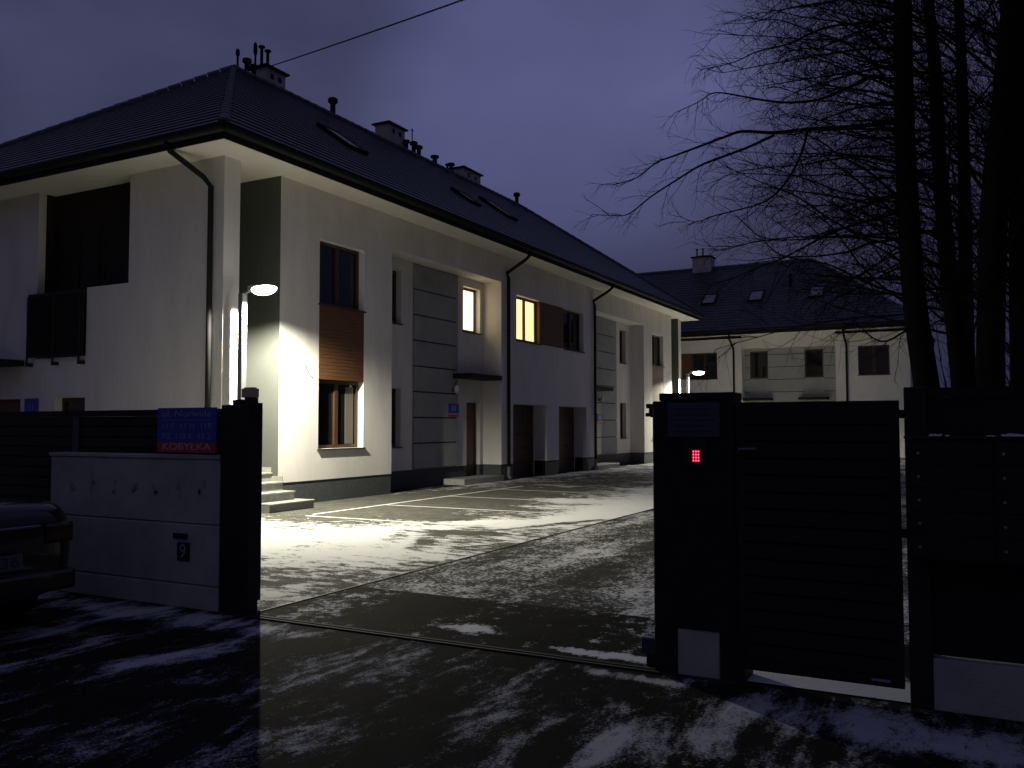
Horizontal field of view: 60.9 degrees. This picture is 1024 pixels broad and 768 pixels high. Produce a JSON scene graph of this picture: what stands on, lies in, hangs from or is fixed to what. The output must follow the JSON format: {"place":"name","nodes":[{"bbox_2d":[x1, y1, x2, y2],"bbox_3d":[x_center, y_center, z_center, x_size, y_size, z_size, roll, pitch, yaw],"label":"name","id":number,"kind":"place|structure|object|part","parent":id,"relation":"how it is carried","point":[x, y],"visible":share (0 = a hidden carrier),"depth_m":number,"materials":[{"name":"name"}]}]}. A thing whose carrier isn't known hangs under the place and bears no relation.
{"place":"outdoors","nodes":[
{"label":"outdoors","id":0,"kind":"place"},
{"bbox_2d":[257,463,652,610],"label":"parking paving","id":1,"kind":"structure","parent":0,"point":[304,555],"depth_m":14.09,"materials":[{"name":"grey concrete"}]},
{"bbox_2d":[237,285,276,399],"bbox_3d":[-4.649,0.280,15.766,0.925,4.170,0.280,-2,-3,28],"label":"street lamp","id":2,"kind":"object","parent":1,"relation":"on","point":[242,328],"visible":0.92,"depth_m":15.92,"materials":[{"name":"metal"}]},
{"bbox_2d":[307,486,642,527],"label":"bay markings","id":3,"kind":"object","parent":1,"relation":"on","point":[456,508],"visible":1,"depth_m":17.00,"materials":[{"name":"white paint"}]},
{"bbox_2d":[686,371,703,392],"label":"street lamp","id":4,"kind":"object","parent":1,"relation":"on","point":[687,381],"visible":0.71,"depth_m":41.07,"materials":[{"name":"metal"}]},
{"bbox_2d":[0,0,1009,386],"label":"sky","id":5,"kind":"structure","parent":0,"point":[542,99],"materials":[{"name":"blue"}]},
{"bbox_2d":[0,464,1023,767],"bbox_3d":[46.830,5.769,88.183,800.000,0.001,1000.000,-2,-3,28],"label":"street","id":6,"kind":"structure","parent":0,"point":[96,682],"depth_m":4.91,"materials":[{"name":"grey asphalt"}]},
{"bbox_2d":[0,495,74,618],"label":"parked car","id":7,"kind":"object","parent":6,"relation":"on","point":[36,536],"visible":1,"depth_m":6.60,"materials":[{"name":"black paint"}]},
{"bbox_2d":[49,452,220,611],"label":"concrete wall","id":8,"kind":"structure","parent":6,"relation":"on","point":[128,514],"depth_m":7.96,"materials":[{"name":"grey concrete"}]},
{"bbox_2d":[173,532,187,539],"bbox_3d":[-2.945,1.351,7.721,0.180,0.058,0.014,-2,-3,28],"label":"name plate","id":9,"kind":"object","parent":8,"relation":"attached to","point":[180,536],"visible":1,"depth_m":7.71,"materials":[{"name":"black plastic"}]},
{"bbox_2d":[177,542,189,560],"bbox_3d":[-2.905,1.481,7.693,0.150,0.160,0.018,-2,-3,28],"label":"number plate","id":10,"kind":"object","parent":8,"relation":"attached to","point":[183,551],"visible":1,"depth_m":7.68,"materials":[{"name":"black"}]},
{"bbox_2d":[219,398,262,615],"bbox_3d":[-2.326,1.041,7.479,0.375,1.845,0.130,-2,-3,28],"label":"gate post","id":11,"kind":"object","parent":6,"relation":"on","point":[239,517],"visible":0.99,"depth_m":7.42,"materials":[{"name":"black metal"}]},
{"bbox_2d":[0,409,262,600],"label":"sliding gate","id":12,"kind":"structure","parent":11,"relation":"attached to","point":[30,441],"depth_m":8.99,"materials":[{"name":"black metal"}]},
{"bbox_2d":[157,407,217,452],"bbox_3d":[-2.879,0.407,7.702,0.730,0.395,0.017,-2,-3,28],"label":"street sign","id":13,"kind":"object","parent":11,"relation":"attached to","point":[192,430],"visible":1,"depth_m":7.69,"materials":[{"name":"blue metal"}]},
{"bbox_2d":[242,387,258,397],"bbox_3d":[-2.254,0.074,7.498,0.130,0.088,0.080,-2,-3,28],"label":"warning light","id":14,"kind":"object","parent":11,"relation":"on","point":[250,392],"visible":1,"depth_m":7.46,"materials":[{"name":"beige plastic"}]},
{"bbox_2d":[0,42,703,512],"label":"apartment building","id":15,"kind":"structure","parent":6,"relation":"on","point":[146,238],"depth_m":19.25,"materials":[{"name":"white paint"}]},
{"bbox_2d":[0,400,20,417],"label":"door","id":16,"kind":"structure","parent":15,"relation":"in","point":[5,405],"depth_m":19.27,"materials":[{"name":"brown wood"}]},
{"bbox_2d":[24,398,38,411],"bbox_3d":[-10.278,0.510,18.616,0.460,0.400,0.020,-2,-3,28],"label":"number plate","id":17,"kind":"object","parent":15,"relation":"attached to","point":[31,404],"visible":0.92,"depth_m":18.60,"materials":[{"name":"blue"}]},
{"bbox_2d":[62,398,84,410],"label":"window","id":18,"kind":"structure","parent":15,"relation":"in","point":[68,404],"depth_m":18.28,"materials":[{"name":"black glass"}]},
{"bbox_2d":[56,223,100,356],"bbox_3d":[-9.307,-1.991,18.675,1.420,2.800,0.078,-2,-3,28],"label":"window","id":19,"kind":"structure","parent":15,"relation":"in","point":[78,229],"depth_m":18.67,"materials":[{"name":"black glass"}]},
{"bbox_2d":[102,218,129,285],"bbox_3d":[-8.083,-2.748,18.065,1.150,1.350,0.072,-2,-3,28],"label":"window","id":20,"kind":"structure","parent":15,"relation":"in","point":[104,283],"depth_m":18.25,"materials":[{"name":"black glass"}]},
{"bbox_2d":[317,380,365,450],"bbox_3d":[-3.811,0.682,19.109,0.280,1.515,1.600,-2,-3,28],"label":"window","id":21,"kind":"structure","parent":15,"relation":"in","point":[337,400],"depth_m":19.18,"materials":[{"name":"clear glass"}]},
{"bbox_2d":[318,241,366,312],"bbox_3d":[-3.815,-2.360,19.256,0.280,1.425,1.600,-2,-3,28],"label":"window","id":22,"kind":"structure","parent":15,"relation":"in","point":[339,266],"depth_m":19.34,"materials":[{"name":"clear glass"}]},
{"bbox_2d":[272,0,463,65],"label":"overhead cable","id":23,"kind":"object","parent":15,"relation":"attached to","point":[455,2],"visible":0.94,"depth_m":18.86,"materials":[{"name":"black rubber"}]},
{"bbox_2d":[391,389,402,447],"bbox_3d":[-3.066,0.856,21.811,0.280,1.505,0.760,-2,-3,28],"label":"window","id":24,"kind":"structure","parent":15,"relation":"in","point":[393,425],"depth_m":22.10,"materials":[{"name":"black glass"}]},
{"bbox_2d":[392,270,402,324],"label":"window","id":25,"kind":"structure","parent":15,"relation":"in","point":[393,272],"depth_m":22.24,"materials":[{"name":"black glass"}]},
{"bbox_2d":[448,403,458,416],"bbox_3d":[-1.626,0.725,24.191,0.022,0.360,0.540,-2,-3,28],"label":"number plate","id":26,"kind":"object","parent":15,"relation":"attached to","point":[453,410],"visible":1,"depth_m":24.17,"materials":[{"name":"blue metal"}]},
{"bbox_2d":[452,385,459,392],"bbox_3d":[-1.550,0.144,24.178,0.200,0.230,0.160,-2,-3,28],"label":"wall light","id":27,"kind":"object","parent":15,"relation":"attached to","point":[456,389],"visible":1,"depth_m":24.12,"materials":[{"name":"white metal"}]},
{"bbox_2d":[466,403,475,474],"bbox_3d":[-1.286,1.601,25.346,0.065,2.100,0.770,-2,-3,28],"label":"door","id":28,"kind":"structure","parent":15,"relation":"in","point":[471,407],"depth_m":25.46,"materials":[{"name":"metal"}]},
{"bbox_2d":[463,287,481,334],"bbox_3d":[-1.252,-2.134,25.391,0.280,1.335,1.030,-2,-3,28],"label":"window","id":29,"kind":"structure","parent":15,"relation":"in","point":[468,294],"depth_m":25.58,"materials":[{"name":"beige glass"}]},
{"bbox_2d":[513,405,532,476],"bbox_3d":[0.099,1.789,27.423,0.100,2.260,2.350,-2,-3,28],"label":"garage door","id":30,"kind":"structure","parent":15,"relation":"in","point":[522,414],"depth_m":27.79,"materials":[{"name":"brown wood"}]},
{"bbox_2d":[516,296,541,344],"bbox_3d":[0.441,-1.981,27.278,0.280,1.425,1.700,-2,-3,28],"label":"window","id":31,"kind":"structure","parent":15,"relation":"in","point":[525,308],"depth_m":27.51,"materials":[{"name":"yellow glass"}]},
{"bbox_2d":[559,407,573,471],"bbox_3d":[1.630,1.925,30.310,0.100,2.260,2.350,-2,-3,28],"label":"garage door","id":32,"kind":"structure","parent":15,"relation":"in","point":[566,414],"depth_m":30.76,"materials":[{"name":"brown wood"}]},
{"bbox_2d":[563,309,584,352],"bbox_3d":[2.090,-1.834,30.385,0.280,1.425,1.700,-2,-3,28],"label":"window","id":33,"kind":"structure","parent":15,"relation":"in","point":[570,319],"depth_m":30.57,"materials":[{"name":"black glass"}]},
{"bbox_2d":[597,414,602,422],"bbox_3d":[3.398,1.342,33.654,0.022,0.360,0.540,-2,-3,28],"label":"number plate","id":34,"kind":"object","parent":15,"relation":"attached to","point":[599,418],"visible":0.96,"depth_m":33.64,"materials":[{"name":"blue"}]},
{"bbox_2d":[619,331,625,363],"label":"window","id":35,"kind":"structure","parent":15,"relation":"in","point":[620,332],"depth_m":36.56,"materials":[{"name":"black glass"}]},
{"bbox_2d":[620,403,627,438],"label":"window","id":36,"kind":"structure","parent":15,"relation":"in","point":[621,411],"depth_m":36.40,"materials":[{"name":"black glass"}]},
{"bbox_2d":[652,335,664,367],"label":"window","id":37,"kind":"structure","parent":15,"relation":"in","point":[655,339],"depth_m":38.73,"materials":[{"name":"black glass"}]},
{"bbox_2d":[257,509,651,612],"bbox_3d":[7.264,2.823,25.256,0.020,0.064,40.380,-2,-3,28],"label":"kerb strip","id":38,"kind":"object","parent":6,"relation":"on","point":[264,610],"visible":0.14,"depth_m":9.50,"materials":[{"name":"grey concrete"}]},
{"bbox_2d":[218,612,742,684],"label":"gate track","id":39,"kind":"structure","parent":6,"relation":"on","point":[501,649],"depth_m":6.25,"materials":[{"name":"grey metal"}]},
{"bbox_2d":[255,587,910,702],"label":"threshold slab","id":40,"kind":"structure","parent":6,"relation":"on","point":[607,637],"depth_m":6.98,"materials":[{"name":"concrete"}]},
{"bbox_2d":[645,392,752,683],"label":"gate pillar","id":41,"kind":"structure","parent":6,"relation":"on","point":[696,612],"depth_m":5.55,"materials":[{"name":"black metal"}]},
{"bbox_2d":[642,635,654,666],"bbox_3d":[0.921,1.778,5.772,0.113,0.200,0.060,-2,-3,28],"label":"photocell","id":42,"kind":"object","parent":41,"relation":"attached to","point":[648,645],"visible":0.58,"depth_m":5.76,"materials":[{"name":"black plastic"}]},
{"bbox_2d":[667,403,719,436],"bbox_3d":[1.165,0.232,5.594,0.345,0.220,0.015,-2,-3,28],"label":"info board","id":43,"kind":"object","parent":41,"relation":"attached to","point":[693,419],"visible":1,"depth_m":5.59,"materials":[{"name":"blue"}]},
{"bbox_2d":[683,437,707,467],"bbox_3d":[1.175,0.436,5.576,0.160,0.200,0.018,-2,-3,28],"label":"keypad","id":44,"kind":"object","parent":41,"relation":"attached to","point":[695,452],"visible":1,"depth_m":5.57,"materials":[{"name":"black"}]},
{"bbox_2d":[736,400,906,688],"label":"wicket gate","id":45,"kind":"structure","parent":41,"relation":"attached to","point":[822,532],"depth_m":5.23,"materials":[{"name":"metal"}]},
{"bbox_2d":[573,0,1023,391],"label":"bare tree","id":46,"kind":"object","parent":6,"relation":"on","point":[921,351],"visible":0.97,"depth_m":15.00,"materials":[{"name":"brown plant"}]},
{"bbox_2d":[746,0,1009,386],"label":"bare tree","id":47,"kind":"object","parent":6,"relation":"on","point":[955,333],"visible":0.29,"depth_m":16.56,"materials":[{"name":"brown plant"}]},
{"bbox_2d":[760,0,1008,386],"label":"bare tree","id":48,"kind":"object","parent":6,"relation":"on","point":[969,327],"visible":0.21,"depth_m":18.86,"materials":[{"name":"brown plant"}]},
{"bbox_2d":[787,0,1023,396],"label":"bare tree","id":49,"kind":"object","parent":6,"relation":"on","point":[995,175],"visible":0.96,"depth_m":13.12,"materials":[{"name":"brown plant"}]},
{"bbox_2d":[852,0,1023,385],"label":"bare tree","id":50,"kind":"object","parent":6,"relation":"on","point":[1017,367],"visible":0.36,"depth_m":14.71,"materials":[{"name":"brown plant"}]},
{"bbox_2d":[867,0,1009,368],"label":"bare tree","id":51,"kind":"object","parent":6,"relation":"on","point":[978,201],"visible":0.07,"depth_m":21.06,"materials":[{"name":"brown plant"}]},
{"bbox_2d":[903,386,1023,721],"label":"panel fence","id":52,"kind":"object","parent":6,"relation":"on","point":[966,635],"visible":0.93,"depth_m":4.87,"materials":[{"name":"black metal"}]},
{"bbox_2d":[904,434,1023,566],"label":"mailbox unit","id":53,"kind":"object","parent":52,"relation":"attached to","point":[966,499],"visible":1,"depth_m":4.67,"materials":[{"name":"black metal"}]},
{"bbox_3d":[2.376,0.373,4.718,0.392,0.118,0.014,-2,-3,28],"label":"door","id":54,"kind":"part","parent":53,"relation":"part of","materials":[{"name":"black metal"}]},
{"bbox_3d":[2.376,0.501,4.712,0.392,0.118,0.014,-2,-3,28],"label":"door","id":55,"kind":"part","parent":53,"relation":"part of","materials":[{"name":"black metal"}]},
{"bbox_3d":[2.376,0.629,4.706,0.392,0.118,0.014,-2,-3,28],"label":"door","id":56,"kind":"part","parent":53,"relation":"part of","materials":[{"name":"black metal"}]},
{"bbox_3d":[2.377,0.757,4.700,0.392,0.118,0.014,-2,-3,28],"label":"door","id":57,"kind":"part","parent":53,"relation":"part of","materials":[{"name":"black metal"}]},
{"bbox_3d":[2.377,0.885,4.693,0.392,0.118,0.014,-2,-3,28],"label":"door","id":58,"kind":"part","parent":53,"relation":"part of","materials":[{"name":"black metal"}]},
{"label":"door","id":59,"kind":"part","parent":53,"relation":"part of","materials":[{"name":"black metal"}]},
{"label":"door","id":60,"kind":"part","parent":53,"relation":"part of","materials":[{"name":"black metal"}]},
{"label":"door","id":61,"kind":"part","parent":53,"relation":"part of","materials":[{"name":"black metal"}]},
{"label":"door","id":62,"kind":"part","parent":53,"relation":"part of","materials":[{"name":"black metal"}]},
{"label":"door","id":63,"kind":"part","parent":53,"relation":"part of","materials":[{"name":"black metal"}]},
{"bbox_2d":[933,320,1009,386],"bbox_3d":[22.359,0.278,29.957,14.854,5.494,16.022,-2,-3,28],"label":"thicket","id":64,"kind":"object","parent":6,"relation":"on","point":[1008,383],"visible":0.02,"depth_m":28.59,"materials":[{"name":"black plant"}]},
{"bbox_2d":[359,458,908,644],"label":"driveway","id":65,"kind":"structure","parent":0,"point":[606,567],"depth_m":9.41,"materials":[{"name":"grey concrete"}]},
{"bbox_2d":[637,248,934,457],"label":"apartment building","id":66,"kind":"structure","parent":0,"point":[775,377],"depth_m":46.66,"materials":[{"name":"white paint"}]},
{"bbox_2d":[691,353,716,379],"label":"window","id":67,"kind":"structure","parent":66,"relation":"in","point":[698,359],"depth_m":48.06,"materials":[{"name":"black glass"}]},
{"bbox_2d":[750,351,768,378],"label":"window","id":68,"kind":"structure","parent":66,"relation":"in","point":[757,356],"depth_m":47.25,"materials":[{"name":"black glass"}]},
{"bbox_2d":[804,349,823,377],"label":"window","id":69,"kind":"structure","parent":66,"relation":"in","point":[813,368],"depth_m":45.91,"materials":[{"name":"black glass"}]},
{"bbox_2d":[858,345,890,375],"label":"window","id":70,"kind":"structure","parent":66,"relation":"in","point":[877,362],"depth_m":44.01,"materials":[{"name":"black glass"}]}
]}

